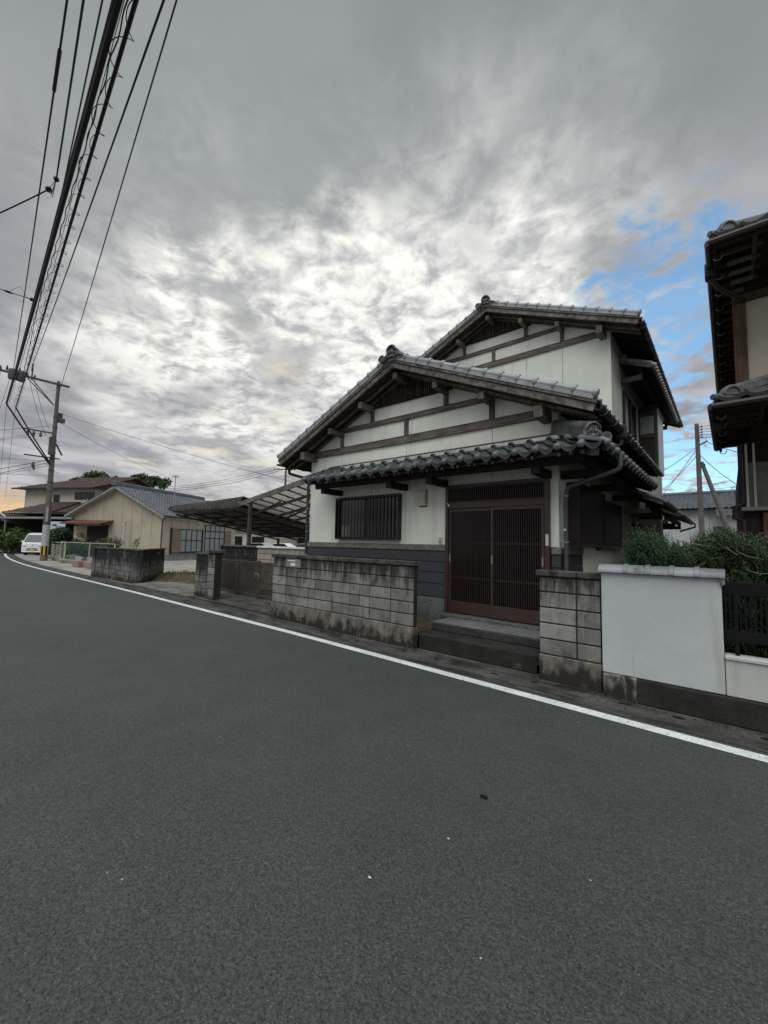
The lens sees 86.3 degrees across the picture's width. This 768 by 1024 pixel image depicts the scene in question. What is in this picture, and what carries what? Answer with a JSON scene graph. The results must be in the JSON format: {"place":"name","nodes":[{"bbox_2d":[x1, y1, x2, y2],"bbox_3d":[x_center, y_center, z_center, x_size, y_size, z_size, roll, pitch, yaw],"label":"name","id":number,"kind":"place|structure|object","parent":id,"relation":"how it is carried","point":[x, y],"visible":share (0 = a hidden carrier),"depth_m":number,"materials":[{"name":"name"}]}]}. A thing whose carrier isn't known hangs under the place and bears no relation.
{"place":"outdoors","nodes":[
{"label":"outdoors","id":0,"kind":"place"},
{"bbox_2d":[56,0,84,178],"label":"service wire","id":1,"kind":"object","parent":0,"point":[74,58],"visible":1,"depth_m":5.88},
{"bbox_2d":[45,176,58,196],"bbox_3d":[-6.627,-6.398,8.173,0.551,0.376,0.119,-2,-5,33],"label":"wire clamp","id":2,"kind":"object","parent":1,"relation":"attached to","point":[48,189],"visible":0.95,"depth_m":8.13,"materials":[{"name":"black metal"}]},
{"bbox_2d":[0,190,46,213],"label":"service wire","id":3,"kind":"object","parent":2,"relation":"attached to","point":[36,195],"visible":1,"depth_m":8.35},
{"bbox_2d":[93,0,113,76],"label":"overhead wire","id":4,"kind":"object","parent":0,"point":[104,35],"visible":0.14,"depth_m":5.26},
{"bbox_2d":[6,0,128,404],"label":"cable bundle","id":5,"kind":"object","parent":4,"relation":"hanging from","point":[95,80],"visible":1,"depth_m":6.82,"materials":[{"name":"black rubber"}]},
{"bbox_2d":[7,552,247,590],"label":"yard","id":6,"kind":"structure","parent":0,"point":[180,565],"depth_m":24.30,"materials":[{"name":"concrete"}]},
{"bbox_2d":[0,519,14,533],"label":"shrub","id":7,"kind":"object","parent":6,"relation":"on","point":[8,526],"visible":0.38,"depth_m":37.36,"materials":[{"name":"green plant"}]},
{"bbox_2d":[0,526,37,553],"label":"shrub","id":8,"kind":"object","parent":6,"relation":"on","point":[11,540],"visible":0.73,"depth_m":36.08,"materials":[{"name":"green plant"}]},
{"bbox_2d":[21,533,41,554],"bbox_3d":[-29.870,2.766,35.711,1.872,1.876,3.428,3,-5,-20],"label":"parked van","id":9,"kind":"object","parent":6,"relation":"on","point":[31,542],"visible":0.55,"depth_m":34.25,"materials":[{"name":"white metal"}]},
{"bbox_2d":[0,363,69,560],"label":"utility pole","id":10,"kind":"object","parent":6,"relation":"on","point":[52,446],"visible":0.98,"depth_m":27.08,"materials":[{"name":"concrete"}]},
{"bbox_2d":[6,404,49,463],"bbox_3d":[-22.895,-4.955,26.392,0.100,3.506,2.433,-3,-6,41],"label":"drop cable","id":11,"kind":"object","parent":10,"relation":"attached to","point":[20,424],"visible":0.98,"depth_m":26.31,"materials":[{"name":"black rubber"}]},
{"bbox_2d":[15,407,49,462],"bbox_3d":[-22.754,-4.944,26.561,0.084,3.263,1.983,-3,-6,41],"label":"drop cable","id":12,"kind":"object","parent":10,"relation":"attached to","point":[32,435],"visible":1,"depth_m":26.51,"materials":[{"name":"black rubber"}]},
{"bbox_2d":[13,0,67,368],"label":"overhead wire","id":13,"kind":"object","parent":10,"relation":"attached to","point":[60,46],"visible":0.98,"depth_m":8.54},
{"bbox_2d":[52,48,61,92],"bbox_3d":[-5.451,-7.339,6.823,0.056,0.138,0.924,5,-6,-43],"label":"cable sleeve","id":14,"kind":"object","parent":13,"relation":"attached to","point":[57,68],"visible":1,"depth_m":6.78,"materials":[{"name":"black plastic"}]},
{"bbox_2d":[24,0,103,369],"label":"overhead wire","id":15,"kind":"object","parent":10,"relation":"attached to","point":[95,33],"visible":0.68,"depth_m":7.36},
{"bbox_2d":[27,0,124,366],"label":"overhead wire","id":16,"kind":"object","parent":10,"relation":"attached to","point":[83,156],"visible":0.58,"depth_m":7.00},
{"bbox_2d":[14,0,138,407],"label":"spiral hanger cable","id":17,"kind":"object","parent":10,"relation":"attached to","point":[129,22],"visible":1,"depth_m":6.99,"materials":[{"name":"black rubber"}]},
{"bbox_2d":[33,0,164,363],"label":"overhead wire","id":18,"kind":"object","parent":10,"relation":"attached to","point":[141,62],"visible":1,"depth_m":8.38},
{"bbox_2d":[61,423,166,476],"bbox_3d":[-21.551,-4.711,34.101,0.022,1.723,12.801,1,-4,4],"label":"service wire","id":19,"kind":"object","parent":10,"relation":"attached to","point":[112,451],"visible":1,"depth_m":32.77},
{"bbox_2d":[55,0,177,403],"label":"overhead wire","id":20,"kind":"object","parent":10,"relation":"attached to","point":[168,27],"visible":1,"depth_m":7.79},
{"bbox_2d":[60,413,290,481],"bbox_3d":[-12.354,-3.992,29.460,19.933,4.772,0.022,2,-4,-11],"label":"service wire","id":21,"kind":"object","parent":10,"relation":"attached to","point":[170,448],"visible":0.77,"depth_m":28.95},
{"bbox_2d":[48,556,62,562],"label":"garden kerb","id":22,"kind":"structure","parent":6,"relation":"on","point":[54,559],"depth_m":27.04,"materials":[{"name":"concrete"}]},
{"bbox_2d":[50,541,64,559],"bbox_3d":[-22.218,2.620,27.869,0.096,1.300,6.900,5,-6,-44],"label":"panel fence","id":23,"kind":"object","parent":6,"relation":"on","point":[61,551],"visible":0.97,"depth_m":27.33,"materials":[{"name":"beige metal"}]},
{"bbox_2d":[49,526,72,556],"bbox_3d":[-25.454,2.335,31.885,1.867,2.457,1.865,-2,-6,40],"label":"shrub","id":24,"kind":"object","parent":6,"relation":"on","point":[58,534],"visible":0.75,"depth_m":31.55,"materials":[{"name":"green plant"}]},
{"bbox_2d":[60,560,70,563],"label":"garden kerb","id":25,"kind":"structure","parent":6,"relation":"on","point":[66,561],"depth_m":24.77,"materials":[{"name":"concrete"}]},
{"bbox_2d":[58,539,82,558],"bbox_3d":[-22.466,2.666,29.381,1.671,1.557,1.191,2,-5,-13],"label":"shrub","id":26,"kind":"object","parent":6,"relation":"on","point":[66,548],"visible":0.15,"depth_m":29.26,"materials":[{"name":"green plant"}]},
{"bbox_2d":[71,556,83,566],"bbox_3d":[-16.483,2.660,22.095,1.360,0.540,0.380,-2,-6,40],"label":"planter","id":27,"kind":"object","parent":6,"relation":"on","point":[77,561],"visible":0.98,"depth_m":21.83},
{"bbox_2d":[73,532,88,556],"bbox_3d":[-20.635,2.352,27.846,1.053,2.010,0.552,1,-4,3],"label":"shrub","id":28,"kind":"object","parent":6,"relation":"on","point":[81,535],"visible":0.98,"depth_m":27.86,"materials":[{"name":"green plant"}]},
{"bbox_2d":[83,557,91,567],"bbox_3d":[-15.225,2.623,21.261,1.360,0.540,0.380,-2,-6,40],"label":"planter","id":29,"kind":"object","parent":6,"relation":"on","point":[87,563],"visible":0.66,"depth_m":21.23,"materials":[{"name":"pink ceramic"}]},
{"bbox_2d":[64,542,115,560],"bbox_3d":[-17.171,2.424,23.779,6.132,1.280,0.090,-1,-5,32],"label":"fence","id":30,"kind":"object","parent":6,"relation":"on","point":[89,554],"visible":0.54,"depth_m":24.28,"materials":[{"name":"green metal"}]},
{"bbox_2d":[67,540,116,560],"bbox_3d":[-19.195,2.570,26.887,5.698,1.538,1.318,-1,-5,31],"label":"shrub","id":31,"kind":"object","parent":6,"relation":"on","point":[79,546],"visible":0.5,"depth_m":26.85,"materials":[{"name":"green plant"}]},
{"bbox_2d":[95,537,124,547],"bbox_3d":[-18.663,2.507,27.631,1.725,1.762,1.736,-2,-6,40],"label":"shrub","id":32,"kind":"object","parent":6,"relation":"on","point":[116,542],"visible":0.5,"depth_m":27.68,"materials":[{"name":"green plant"}]},
{"bbox_2d":[91,547,144,583],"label":"block wall","id":33,"kind":"structure","parent":6,"relation":"on","point":[118,564],"depth_m":15.33,"materials":[{"name":"grey concrete"}]},
{"bbox_2d":[130,537,140,548],"bbox_3d":[-15.444,2.415,25.462,0.543,1.736,0.463,2,-4,-6],"label":"shrub","id":34,"kind":"object","parent":6,"relation":"on","point":[135,542],"visible":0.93,"depth_m":25.47,"materials":[{"name":"brown plant"}]},
{"bbox_2d":[60,475,234,560],"bbox_3d":[-19.000,0.498,34.943,8.907,6.853,10.920,0,-5,12],"label":"bungalow","id":35,"kind":"object","parent":6,"relation":"on","point":[127,513],"visible":0.69,"depth_m":30.89,"materials":[{"name":"metal"}]},
{"bbox_2d":[86,526,108,542],"bbox_3d":[-21.633,2.110,30.848,1.900,2.100,0.064,0,-5,12],"label":"window","id":36,"kind":"structure","parent":35,"relation":"in","point":[93,532],"depth_m":30.87,"materials":[{"name":"glass"}]},
{"bbox_2d":[180,529,202,551],"bbox_3d":[-15.430,2.309,32.807,0.059,1.810,2.620,0,-5,12],"label":"sliding window","id":37,"kind":"structure","parent":35,"relation":"in","point":[191,540],"depth_m":32.79,"materials":[{"name":"grey glass"}]},
{"bbox_2d":[204,525,224,551],"bbox_3d":[-14.771,2.345,35.766,0.069,2.300,2.800,0,-5,12],"label":"terrace window","id":38,"kind":"structure","parent":35,"relation":"in","point":[214,536],"depth_m":35.60,"materials":[{"name":"grey glass"}]},
{"bbox_2d":[139,548,165,582],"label":"block wall","id":39,"kind":"structure","parent":6,"relation":"on","point":[154,563],"depth_m":15.55,"materials":[{"name":"concrete"}]},
{"bbox_2d":[132,580,229,597],"bbox_3d":[-6.660,2.496,13.765,5.145,0.050,2.198,-2,-6,40],"label":"driveway apron","id":40,"kind":"object","parent":6,"relation":"on","point":[180,589],"visible":0.4,"depth_m":13.20,"materials":[{"name":"concrete"}]},
{"bbox_2d":[154,572,249,587],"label":"soil bank","id":41,"kind":"structure","parent":6,"relation":"on","point":[167,577],"depth_m":15.46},
{"bbox_2d":[158,570,250,586],"bbox_3d":[-6.543,2.437,15.340,6.198,0.411,2.265,-2,-5,36],"label":"grass tuft patch","id":42,"kind":"object","parent":41,"relation":"on","point":[181,572],"visible":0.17,"depth_m":15.80,"materials":[{"name":"green plant"}]},
{"bbox_2d":[168,479,310,545],"bbox_3d":[-3.531,0.892,16.996,11.722,3.878,5.736,-2,-6,40],"label":"carport","id":43,"kind":"object","parent":6,"relation":"on","point":[278,512],"visible":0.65,"depth_m":16.23,"materials":[{"name":"brown metal"}]},
{"bbox_2d":[219,544,304,590],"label":"block wall","id":44,"kind":"structure","parent":6,"relation":"on","point":[253,553],"depth_m":13.49,"materials":[{"name":"concrete"}]},
{"bbox_2d":[251,543,272,545],"bbox_3d":[-12.034,3.654,39.263,4.340,1.415,1.725,0,-5,15],"label":"parked car","id":45,"kind":"object","parent":6,"relation":"on","point":[262,544],"visible":0.01,"depth_m":38.52,"materials":[{"name":"silver metal"}]},
{"bbox_2d":[272,543,295,546],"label":"parked car","id":46,"kind":"object","parent":6,"relation":"on","point":[285,544],"visible":0.02,"depth_m":41.53,"materials":[{"name":"white metal"}]},
{"bbox_2d":[11,558,269,614],"bbox_3d":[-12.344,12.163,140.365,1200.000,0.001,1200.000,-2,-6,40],"label":"ground","id":47,"kind":"structure","parent":0,"point":[116,586],"depth_m":14.69,"materials":[{"name":"grey concrete"}]},
{"bbox_2d":[0,512,15,520],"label":"house","id":48,"kind":"structure","parent":47,"relation":"on","point":[1,514],"depth_m":49.34,"materials":[{"name":"white tile"}]},
{"bbox_2d":[0,477,152,553],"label":"two storey house","id":49,"kind":"structure","parent":47,"relation":"on","point":[69,495],"depth_m":40.79,"materials":[{"name":"brown tile"}]},
{"bbox_2d":[53,495,59,501],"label":"window","id":50,"kind":"structure","parent":49,"relation":"in","point":[56,498],"depth_m":41.50,"materials":[{"name":"grey glass"}]},
{"bbox_2d":[74,492,87,499],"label":"window","id":51,"kind":"structure","parent":49,"relation":"in","point":[78,495],"depth_m":40.86,"materials":[{"name":"grey glass"}]},
{"bbox_2d":[88,492,94,499],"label":"window","id":52,"kind":"structure","parent":49,"relation":"in","point":[90,494],"depth_m":40.60,"materials":[{"name":"grey glass"}]},
{"bbox_2d":[69,470,117,479],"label":"broadleaf tree","id":53,"kind":"object","parent":47,"relation":"on","point":[93,474],"visible":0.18,"depth_m":65.82,"materials":[{"name":"green plant"}]},
{"bbox_2d":[131,473,172,489],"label":"broadleaf tree","id":54,"kind":"object","parent":47,"relation":"on","point":[154,481],"visible":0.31,"depth_m":57.57,"materials":[{"name":"green plant"}]},
{"bbox_2d":[235,529,297,545],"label":"house","id":55,"kind":"structure","parent":47,"relation":"on","point":[240,537],"depth_m":59.66,"materials":[{"name":"grey tile"}]},
{"bbox_2d":[235,536,242,544],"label":"window","id":56,"kind":"structure","parent":55,"relation":"in","point":[238,539],"depth_m":59.82,"materials":[{"name":"black glass"}]},
{"bbox_2d":[251,537,263,542],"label":"window","id":57,"kind":"structure","parent":55,"relation":"in","point":[254,539],"depth_m":59.15,"materials":[{"name":"black glass"}]},
{"bbox_2d":[274,468,286,484],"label":"utility pole","id":58,"kind":"object","parent":47,"relation":"on","point":[285,475],"visible":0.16,"depth_m":70.59,"materials":[{"name":"grey metal"}]},
{"bbox_2d":[169,466,276,486],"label":"service wire","id":59,"kind":"object","parent":58,"relation":"attached to","point":[219,480],"visible":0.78,"depth_m":72.44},
{"bbox_2d":[171,468,278,488],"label":"service wire","id":60,"kind":"object","parent":58,"relation":"attached to","point":[221,482],"visible":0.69,"depth_m":72.41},
{"bbox_2d":[172,470,280,490],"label":"service wire","id":61,"kind":"object","parent":58,"relation":"attached to","point":[228,483],"visible":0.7,"depth_m":72.13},
{"bbox_2d":[298,538,304,543],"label":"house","id":62,"kind":"structure","parent":47,"relation":"on","point":[301,540],"depth_m":65.19,"materials":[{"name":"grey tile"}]},
{"bbox_2d":[298,538,304,543],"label":"window","id":63,"kind":"structure","parent":62,"relation":"in","point":[300,540],"depth_m":65.19,"materials":[{"name":"black glass"}]},
{"bbox_2d":[7,552,767,752],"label":"roadside gutter","id":64,"kind":"object","parent":47,"relation":"on","point":[748,738],"visible":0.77,"depth_m":4.78,"materials":[{"name":"concrete"}]},
{"bbox_2d":[271,554,420,648],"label":"block wall","id":65,"kind":"structure","parent":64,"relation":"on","point":[372,599],"depth_m":7.08,"materials":[{"name":"concrete"}]},
{"bbox_2d":[286,558,300,567],"bbox_3d":[-1.782,1.024,8.216,0.460,0.173,0.130,-2,-6,40],"label":"letter box","id":66,"kind":"object","parent":65,"relation":"on","point":[294,563],"visible":0.88,"depth_m":8.15,"materials":[{"name":"metal"}]},
{"bbox_2d":[128,584,762,734],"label":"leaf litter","id":67,"kind":"object","parent":64,"relation":"on","point":[460,659],"visible":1,"depth_m":5.63,"materials":[{"name":"brown plant"}]},
{"bbox_2d":[250,613,765,732],"bbox_3d":[2.478,1.987,4.410,14.000,0.022,0.090,-2,-6,40],"label":"gutter lip","id":68,"kind":"object","parent":64,"relation":"on","point":[460,661],"visible":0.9,"depth_m":5.64,"materials":[{"name":"grey concrete"}]},
{"bbox_2d":[536,569,603,691],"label":"block wall","id":69,"kind":"structure","parent":64,"relation":"on","point":[570,654],"depth_m":4.73,"materials":[{"name":"concrete"}]},
{"bbox_2d":[417,619,431,648],"bbox_3d":[-0.484,2.106,7.878,3.600,0.210,1.100,-2,-6,40],"label":"front garden bed","id":70,"kind":"object","parent":47,"relation":"on","point":[423,625],"visible":0.07,"depth_m":7.09,"materials":[{"name":"soil"}]},
{"bbox_2d":[418,612,539,673],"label":"entrance steps","id":71,"kind":"structure","parent":47,"relation":"on","point":[508,644],"depth_m":5.92,"materials":[{"name":"concrete"}]},
{"bbox_2d":[277,295,695,624],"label":"house","id":72,"kind":"structure","parent":47,"relation":"on","point":[487,457],"depth_m":7.76,"materials":[{"name":"beige paint"}]},
{"bbox_2d":[334,493,401,539],"bbox_3d":[-0.369,0.120,8.608,1.790,0.924,0.125,-2,-6,40],"label":"barred window","id":73,"kind":"structure","parent":72,"relation":"in","point":[374,517],"depth_m":8.54,"materials":[{"name":"black glass"}]},
{"bbox_2d":[444,478,550,624],"bbox_3d":[1.800,0.618,6.747,1.820,2.250,0.102,-2,-6,40],"label":"entrance door","id":74,"kind":"structure","parent":72,"relation":"in","point":[498,533],"depth_m":6.68,"materials":[{"name":"brown wood"}]},
{"bbox_2d":[622,390,636,440],"bbox_3d":[6.589,-2.275,10.962,0.059,1.500,1.660,-2,-6,40],"label":"upper window","id":75,"kind":"structure","parent":72,"relation":"in","point":[629,409],"depth_m":10.92,"materials":[{"name":"grey glass"}]},
{"bbox_2d":[632,522,641,536],"bbox_3d":[6.982,0.917,11.271,0.054,1.200,1.100,-2,-6,40],"label":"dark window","id":76,"kind":"structure","parent":72,"relation":"in","point":[633,523],"depth_m":11.06,"materials":[{"name":"wood"}]},
{"bbox_2d":[598,564,767,733],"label":"plaster wall","id":77,"kind":"structure","parent":47,"relation":"on","point":[662,639],"depth_m":4.12,"materials":[{"name":"paint"}]},
{"bbox_2d":[725,653,767,702],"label":"plaster wall","id":78,"kind":"structure","parent":77,"relation":"on","point":[746,677],"depth_m":3.74,"materials":[{"name":"white paint"}]},
{"bbox_2d":[723,582,767,655],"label":"black fence","id":79,"kind":"object","parent":78,"relation":"on","point":[736,635],"visible":0.95,"depth_m":3.83,"materials":[{"name":"metal"}]},
{"bbox_2d":[692,423,732,537],"bbox_3d":[19.077,-0.718,23.257,2.357,9.085,0.407,-2,-6,40],"label":"utility pole","id":80,"kind":"object","parent":47,"relation":"on","point":[699,466],"visible":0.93,"depth_m":23.77,"materials":[{"name":"concrete"}]},
{"bbox_2d":[700,455,734,483],"bbox_3d":[17.876,-2.246,21.863,0.029,2.626,4.382,0,-5,16],"label":"service wire","id":81,"kind":"object","parent":80,"relation":"attached to","point":[717,470],"visible":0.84,"depth_m":22.11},
{"bbox_2d":[189,591,271,614],"bbox_3d":[-3.135,2.351,10.856,4.100,0.045,2.230,-2,-6,40],"label":"gate apron","id":82,"kind":"object","parent":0,"point":[249,603],"visible":0.34,"depth_m":10.43,"materials":[{"name":"concrete"}]},
{"bbox_2d":[194,550,225,599],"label":"block wall","id":83,"kind":"structure","parent":82,"relation":"on","point":[208,576],"depth_m":10.87,"materials":[{"name":"concrete"}]},
{"bbox_2d":[221,559,273,598],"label":"folding gate","id":84,"kind":"structure","parent":82,"relation":"on","point":[232,572],"depth_m":11.52,"materials":[{"name":"brown metal"}]},
{"bbox_2d":[0,553,767,1023],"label":"road","id":85,"kind":"structure","parent":0,"point":[210,819],"depth_m":2.21,"materials":[{"name":"grey asphalt"}]},
{"bbox_2d":[0,545,10,553],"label":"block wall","id":86,"kind":"structure","parent":85,"relation":"on","point":[8,551],"depth_m":36.30,"materials":[{"name":"grey concrete"}]},
{"bbox_2d":[4,553,767,762],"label":"road marking","id":87,"kind":"object","parent":85,"relation":"on","point":[737,751],"visible":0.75,"depth_m":4.46,"materials":[{"name":"paint"}]},
{"bbox_2d":[0,0,767,512],"label":"sky","id":88,"kind":"structure","parent":0,"point":[310,189],"materials":[{"name":"grey"}]},
{"bbox_2d":[620,522,767,675],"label":"juniper hedge","id":89,"kind":"object","parent":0,"point":[742,559],"visible":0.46,"depth_m":4.31,"materials":[{"name":"green plant"}]},
{"bbox_2d":[663,489,736,547],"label":"white house","id":90,"kind":"structure","parent":0,"point":[685,503],"depth_m":29.41,"materials":[{"name":"paint"}]},
{"bbox_2d":[714,527,725,533],"bbox_3d":[22.384,1.665,27.112,0.850,1.400,0.029,-2,-6,40],"label":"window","id":91,"kind":"structure","parent":90,"relation":"in","point":[719,528],"depth_m":27.22,"materials":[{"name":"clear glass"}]},
{"bbox_2d":[704,212,767,629],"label":"neighbour house","id":92,"kind":"structure","parent":0,"point":[736,267],"depth_m":6.45,"materials":[{"name":"brown wood"}]},
{"bbox_2d":[744,461,767,506],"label":"lower window","id":93,"kind":"structure","parent":92,"relation":"in","point":[761,467],"depth_m":6.40,"materials":[{"name":"grey glass"}]},
{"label":"service wire","id":94,"kind":"object","parent":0,"visible":0},
{"bbox_2d":[3,287,32,301],"bbox_3d":[-11.599,-6.985,13.017,0.748,0.346,0.118,5,-6,-40],"label":"wire clamp","id":95,"kind":"object","parent":94,"relation":"attached to","point":[7,291],"visible":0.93,"depth_m":12.97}
]}

